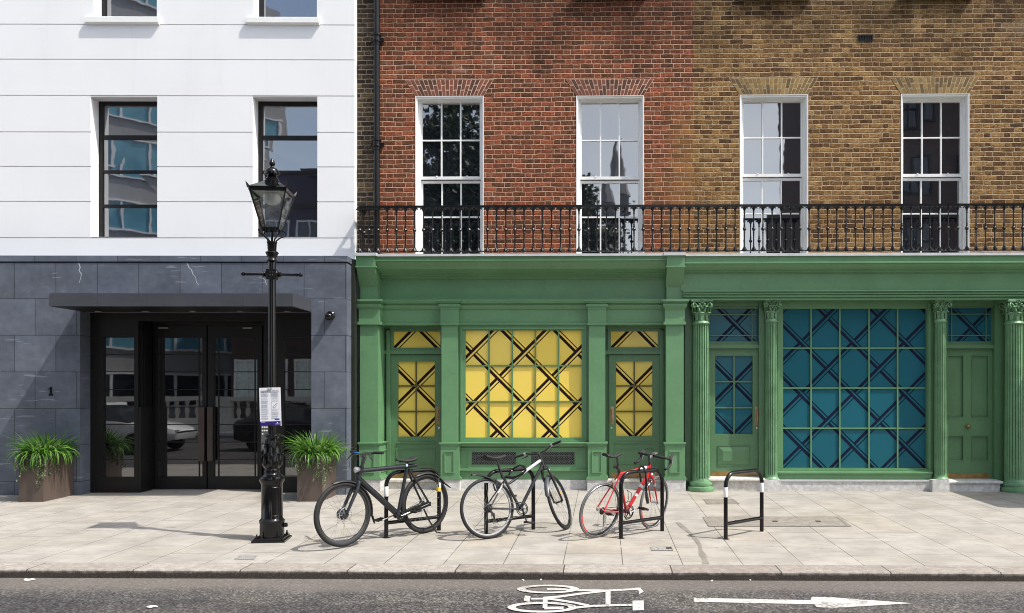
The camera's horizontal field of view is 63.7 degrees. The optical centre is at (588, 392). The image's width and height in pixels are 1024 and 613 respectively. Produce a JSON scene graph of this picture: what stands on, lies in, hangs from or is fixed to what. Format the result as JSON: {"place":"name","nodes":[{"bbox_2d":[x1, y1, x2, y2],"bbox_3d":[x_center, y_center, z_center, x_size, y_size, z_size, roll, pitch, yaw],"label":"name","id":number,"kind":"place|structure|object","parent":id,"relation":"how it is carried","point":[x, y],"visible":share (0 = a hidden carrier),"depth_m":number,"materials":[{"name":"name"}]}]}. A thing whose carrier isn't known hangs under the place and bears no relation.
{"place":"outdoors","nodes":[
{"label":"outdoors","id":0,"kind":"place"},
{"bbox_2d":[0,488,1023,565],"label":"pavement","id":1,"kind":"structure","parent":0,"point":[907,528],"depth_m":10.05,"materials":[{"name":"stone"}]},
{"bbox_2d":[19,453,72,501],"bbox_3d":[-8.516,1.321,12.868,0.375,0.700,0.730,0,0,0],"label":"planter","id":2,"kind":"object","parent":1,"relation":"on","point":[57,484],"visible":0.81,"depth_m":12.60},
{"bbox_2d":[14,443,65,485],"bbox_3d":[-8.524,1.123,12.840,0.495,0.662,0.856,0,0,0],"label":"trailing ivy","id":3,"kind":"object","parent":2,"relation":"in","point":[37,472],"visible":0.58,"depth_m":12.48,"materials":[{"name":"green plant"}]},
{"bbox_2d":[3,428,90,471],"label":"ornamental grass","id":4,"kind":"object","parent":2,"relation":"in","point":[42,449],"depth_m":12.62,"materials":[{"name":"green plant"}]},
{"bbox_2d":[0,0,359,494],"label":"white building","id":5,"kind":"structure","parent":1,"relation":"on","point":[142,142],"depth_m":13.79,"materials":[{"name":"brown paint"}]},
{"bbox_2d":[85,0,159,24],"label":"window","id":6,"kind":"structure","parent":5,"relation":"in","point":[114,12],"depth_m":14.05,"materials":[{"name":"white stone"}]},
{"bbox_2d":[99,101,157,236],"bbox_3d":[-7.823,-3.799,14.051,1.118,2.363,0.070,0,0,0],"label":"window","id":7,"kind":"structure","parent":5,"relation":"in","point":[128,132],"depth_m":14.05,"materials":[{"name":"glass"}]},
{"bbox_2d":[155,325,207,488],"bbox_3d":[-6.944,0.257,13.930,0.871,2.799,0.125,0,0,0],"label":"door","id":8,"kind":"structure","parent":5,"relation":"in","point":[181,351],"depth_m":13.97,"materials":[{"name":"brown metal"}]},
{"bbox_2d":[207,325,262,488],"bbox_3d":[-6.027,0.257,13.935,0.921,2.799,0.125,0,0,0],"label":"door","id":9,"kind":"structure","parent":5,"relation":"in","point":[235,352],"depth_m":13.98,"materials":[{"name":"black glass"}]},
{"bbox_2d":[261,426,267,450],"bbox_3d":[-5.350,0.752,13.531,0.124,0.438,0.027,0,0,0],"label":"intercom panel","id":10,"kind":"object","parent":5,"relation":"attached to","point":[264,430],"visible":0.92,"depth_m":13.53,"materials":[{"name":"metal"}]},
{"bbox_2d":[246,0,319,24],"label":"window","id":11,"kind":"structure","parent":5,"relation":"in","point":[271,12],"depth_m":14.06,"materials":[{"name":"white stone"}]},
{"bbox_2d":[258,101,317,236],"bbox_3d":[-5.118,-3.803,14.067,1.085,2.366,0.070,0,0,0],"label":"window","id":12,"kind":"structure","parent":5,"relation":"in","point":[287,130],"depth_m":14.06,"materials":[{"name":"black glass"}]},
{"bbox_2d":[325,311,334,319],"bbox_3d":[-4.177,-1.240,13.204,0.140,0.152,0.147,0,0,0],"label":"security camera","id":13,"kind":"object","parent":5,"relation":"attached to","point":[329,315],"visible":1,"depth_m":13.17,"materials":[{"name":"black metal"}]},
{"bbox_2d":[235,556,256,559],"bbox_3d":[-3.569,1.722,8.553,0.233,0.006,0.201,0,0,1],"label":"inspection cover","id":14,"kind":"object","parent":1,"relation":"on","point":[245,557],"visible":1,"depth_m":8.53,"materials":[{"name":"grey metal"}]},
{"bbox_2d":[241,158,302,542],"bbox_3d":[-3.679,-0.504,9.515,0.690,4.435,0.464,0,0,-7],"label":"street lamp","id":15,"kind":"object","parent":1,"relation":"on","point":[270,189],"visible":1,"depth_m":9.45,"materials":[{"name":"black metal"}]},
{"bbox_2d":[259,387,280,425],"bbox_3d":[-3.676,0.164,9.478,0.240,0.443,0.070,-2,0,-3],"label":"public notice","id":16,"kind":"object","parent":15,"relation":"attached to","point":[270,405],"visible":1,"depth_m":9.45,"materials":[{"name":"paper"}]},
{"bbox_2d":[272,487,280,516],"bbox_3d":[-3.593,1.256,9.436,0.021,0.334,0.113,0,0,43],"label":"access door","id":17,"kind":"structure","parent":15,"relation":"in","point":[276,491],"depth_m":9.43,"materials":[{"name":"black metal"}]},
{"bbox_2d":[297,455,335,501],"bbox_3d":[-4.272,1.321,12.892,0.379,0.700,0.730,0,0,0],"label":"planter","id":18,"kind":"object","parent":1,"relation":"on","point":[309,489],"visible":0.6,"depth_m":12.53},
{"bbox_2d":[294,442,332,487],"bbox_3d":[-4.262,1.134,12.870,0.511,0.688,0.866,0,0,0],"label":"trailing ivy","id":19,"kind":"object","parent":18,"relation":"in","point":[303,462],"visible":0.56,"depth_m":12.51,"materials":[{"name":"green plant"}]},
{"bbox_2d":[279,428,355,469],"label":"ornamental grass","id":20,"kind":"object","parent":18,"relation":"in","point":[311,441],"depth_m":12.64,"materials":[{"name":"green plant"}]},
{"bbox_2d":[313,450,450,546],"bbox_3d":[-2.342,1.183,9.530,0.638,1.046,1.906,-1,-1,40],"label":"bicycle","id":21,"kind":"object","parent":1,"relation":"on","point":[359,485],"visible":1,"depth_m":9.36,"materials":[{"name":"black metal"}]},
{"bbox_2d":[383,468,440,538],"bbox_3d":[-2.119,1.331,9.890,0.807,0.819,0.088,0,0,-42],"label":"bike stand","id":22,"kind":"object","parent":1,"relation":"on","point":[386,483],"visible":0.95,"depth_m":9.86,"materials":[{"name":"black metal"}]},
{"bbox_2d":[484,467,534,533],"bbox_3d":[-0.956,1.330,9.975,0.784,0.819,0.088,0,0,-40],"label":"bike stand","id":23,"kind":"object","parent":1,"relation":"on","point":[531,515],"visible":0.69,"depth_m":9.96,"materials":[{"name":"black metal"}]},
{"bbox_2d":[460,440,571,538],"bbox_3d":[-0.831,1.167,9.945,1.666,1.108,0.510,0,-8,-35],"label":"bicycle","id":24,"kind":"object","parent":1,"relation":"on","point":[488,507],"visible":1,"depth_m":9.80,"materials":[{"name":"grey metal"}]},
{"bbox_2d":[505,464,526,478],"bbox_3d":[-0.858,0.950,9.826,0.285,0.167,0.182,0,0,29],"label":"cable lock","id":25,"kind":"object","parent":24,"relation":"attached to","point":[508,476],"visible":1,"depth_m":9.79,"materials":[{"name":"black metal"}]},
{"bbox_2d":[349,252,688,492],"bbox_3d":[-1.260,-0.278,13.952,5.964,4.065,0.980,0,0,1],"label":"shopfront","id":26,"kind":"object","parent":1,"relation":"on","point":[468,362],"depth_m":13.91,"materials":[{"name":"green paint"}]},
{"bbox_2d":[391,355,440,477],"bbox_3d":[-2.992,0.415,14.158,0.876,2.133,0.125,0,0,1],"label":"door","id":27,"kind":"structure","parent":26,"relation":"in","point":[415,379],"depth_m":14.18,"materials":[{"name":"green paint"}]},
{"bbox_2d":[459,325,588,441],"bbox_3d":[-1.105,-0.153,14.006,2.256,1.977,0.228,0,0,1],"label":"display window","id":28,"kind":"structure","parent":26,"relation":"in","point":[518,383],"depth_m":13.94,"materials":[{"name":"yellow glass"}]},
{"bbox_2d":[357,0,692,253],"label":"red brick house","id":29,"kind":"structure","parent":26,"relation":"on","point":[536,102],"depth_m":13.93,"materials":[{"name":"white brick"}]},
{"bbox_2d":[371,0,383,253],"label":"downpipe","id":30,"kind":"object","parent":29,"relation":"attached to","point":[376,144],"visible":0.81,"depth_m":13.83,"materials":[{"name":"black metal"}]},
{"bbox_2d":[415,96,483,253],"bbox_3d":[-2.368,-3.657,14.047,1.168,2.773,0.226,0,0,1],"label":"window","id":31,"kind":"structure","parent":29,"relation":"in","point":[449,130],"depth_m":14.10,"materials":[{"name":"white paint"}]},
{"bbox_2d":[576,95,643,252],"bbox_3d":[0.363,-3.652,14.003,1.147,2.764,0.226,0,0,1],"label":"window","id":32,"kind":"structure","parent":29,"relation":"in","point":[609,129],"depth_m":14.06,"materials":[{"name":"white paint"}]},
{"bbox_2d":[609,355,659,477],"bbox_3d":[0.789,0.413,14.097,0.872,2.123,0.125,0,0,1],"label":"door","id":33,"kind":"structure","parent":26,"relation":"in","point":[634,380],"depth_m":14.11,"materials":[{"name":"green paint"}]},
{"bbox_2d":[579,447,672,537],"bbox_3d":[0.492,1.205,9.933,1.630,1.023,0.491,0,10,-44],"label":"bicycle","id":34,"kind":"object","parent":1,"relation":"on","point":[610,512],"visible":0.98,"depth_m":9.87,"materials":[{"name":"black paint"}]},
{"bbox_2d":[638,465,648,503],"bbox_3d":[0.653,1.098,9.850,0.063,0.450,0.257,0,0,-20],"label":"shackle lock","id":35,"kind":"object","parent":34,"relation":"hanging from","point":[646,493],"visible":0.91,"depth_m":9.74,"materials":[{"name":"black metal"}]},
{"bbox_2d":[618,468,663,538],"bbox_3d":[0.641,1.331,9.853,0.789,0.819,0.088,0,0,-41],"label":"bike stand","id":36,"kind":"object","parent":1,"relation":"on","point":[621,482],"visible":0.98,"depth_m":9.80,"materials":[{"name":"black metal"}]},
{"bbox_2d":[651,546,672,549],"bbox_3d":[0.800,1.713,9.009,0.238,0.008,0.202,0,0,1],"label":"inspection cover","id":37,"kind":"object","parent":1,"relation":"on","point":[661,547],"visible":1,"depth_m":9.01,"materials":[{"name":"grey metal"}]},
{"bbox_2d":[676,522,708,563],"bbox_3d":[1.208,1.710,9.472,0.139,0.036,2.427,0,0,0],"label":"pavement stain","id":38,"kind":"object","parent":1,"relation":"on","point":[702,554],"visible":1,"depth_m":9.18,"materials":[{"name":"stone"}]},
{"bbox_2d":[704,499,738,503],"bbox_3d":[2.018,1.661,12.508,0.489,0.011,0.518,0,0,1],"label":"inspection cover","id":39,"kind":"object","parent":1,"relation":"on","point":[718,501],"visible":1,"depth_m":12.51,"materials":[{"name":"beige concrete"}]},
{"bbox_2d":[722,468,763,539],"bbox_3d":[1.861,1.332,9.812,0.802,0.819,0.088,0,0,-43],"label":"bike stand","id":40,"kind":"object","parent":1,"relation":"on","point":[725,492],"visible":0.98,"depth_m":9.74,"materials":[{"name":"black metal"}]},
{"bbox_2d":[703,517,850,525],"bbox_3d":[2.459,1.688,10.742,1.876,0.014,0.750,0,0,1],"label":"inspection cover","id":41,"kind":"object","parent":1,"relation":"on","point":[792,521],"visible":0.84,"depth_m":10.73,"materials":[{"name":"grey concrete"}]},
{"bbox_2d":[681,252,1023,492],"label":"shopfront","id":42,"kind":"object","parent":1,"relation":"on","point":[853,371],"depth_m":13.88,"materials":[{"name":"green paint"}]},
{"bbox_2d":[356,203,1023,252],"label":"balcony railing","id":43,"kind":"object","parent":42,"relation":"on","point":[670,207],"visible":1,"depth_m":13.52,"materials":[{"name":"black metal"}]},
{"bbox_2d":[709,349,757,475],"bbox_3d":[2.345,0.360,13.971,1.104,2.200,0.165,0,0,1],"label":"door","id":44,"kind":"structure","parent":42,"relation":"in","point":[733,373],"depth_m":13.97,"materials":[{"name":"green paint"}]},
{"bbox_2d":[777,301,932,479],"bbox_3d":[4.469,-0.039,13.882,2.591,3.024,0.275,0,0,1],"label":"display window","id":45,"kind":"structure","parent":42,"relation":"in","point":[851,387],"depth_m":13.91,"materials":[{"name":"blue glass"}]},
{"bbox_2d":[693,0,1023,252],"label":"yellow brick house","id":46,"kind":"structure","parent":42,"relation":"on","point":[818,102],"depth_m":13.84,"materials":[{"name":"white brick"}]},
{"bbox_2d":[740,94,807,252],"bbox_3d":[3.132,-3.653,13.958,1.153,2.766,0.226,0,0,1],"label":"window","id":47,"kind":"structure","parent":46,"relation":"in","point":[773,128],"depth_m":14.01,"materials":[{"name":"white paint"}]},
{"bbox_2d":[858,35,872,40],"bbox_3d":[4.668,-5.983,13.819,0.243,0.101,0.014,0,0,1],"label":"air vent","id":48,"kind":"object","parent":46,"relation":"attached to","point":[865,37],"visible":1,"depth_m":13.81,"materials":[{"name":"black metal"}]},
{"bbox_2d":[901,94,968,252],"bbox_3d":[5.838,-3.652,13.914,1.146,2.764,0.226,0,0,1],"label":"window","id":49,"kind":"structure","parent":46,"relation":"in","point":[934,127],"depth_m":13.97,"materials":[{"name":"white paint"}]},
{"bbox_2d":[946,349,991,478],"bbox_3d":[6.398,0.369,13.908,0.982,2.216,0.160,0,0,1],"label":"door","id":50,"kind":"structure","parent":42,"relation":"in","point":[968,371],"depth_m":13.90,"materials":[{"name":"green paint"}]},
{"bbox_2d":[0,578,1023,612],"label":"road","id":51,"kind":"structure","parent":0,"point":[106,595],"depth_m":7.35,"materials":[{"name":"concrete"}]},
{"bbox_2d":[0,563,1023,581],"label":"kerb","id":52,"kind":"structure","parent":51,"relation":"on","point":[525,572],"depth_m":8.01,"materials":[{"name":"stone"}]},
{"bbox_2d":[508,585,643,612],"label":"cycle symbol","id":53,"kind":"object","parent":51,"relation":"on","point":[638,605],"visible":1,"depth_m":7.14,"materials":[{"name":"paint"}]},
{"bbox_2d":[694,597,907,607],"bbox_3d":[1.855,1.816,7.102,1.886,0.001,0.369,0,0,1],"label":"arrow marking","id":54,"kind":"object","parent":51,"relation":"on","point":[831,602],"visible":1,"depth_m":7.12,"materials":[{"name":"paint"}]}
]}

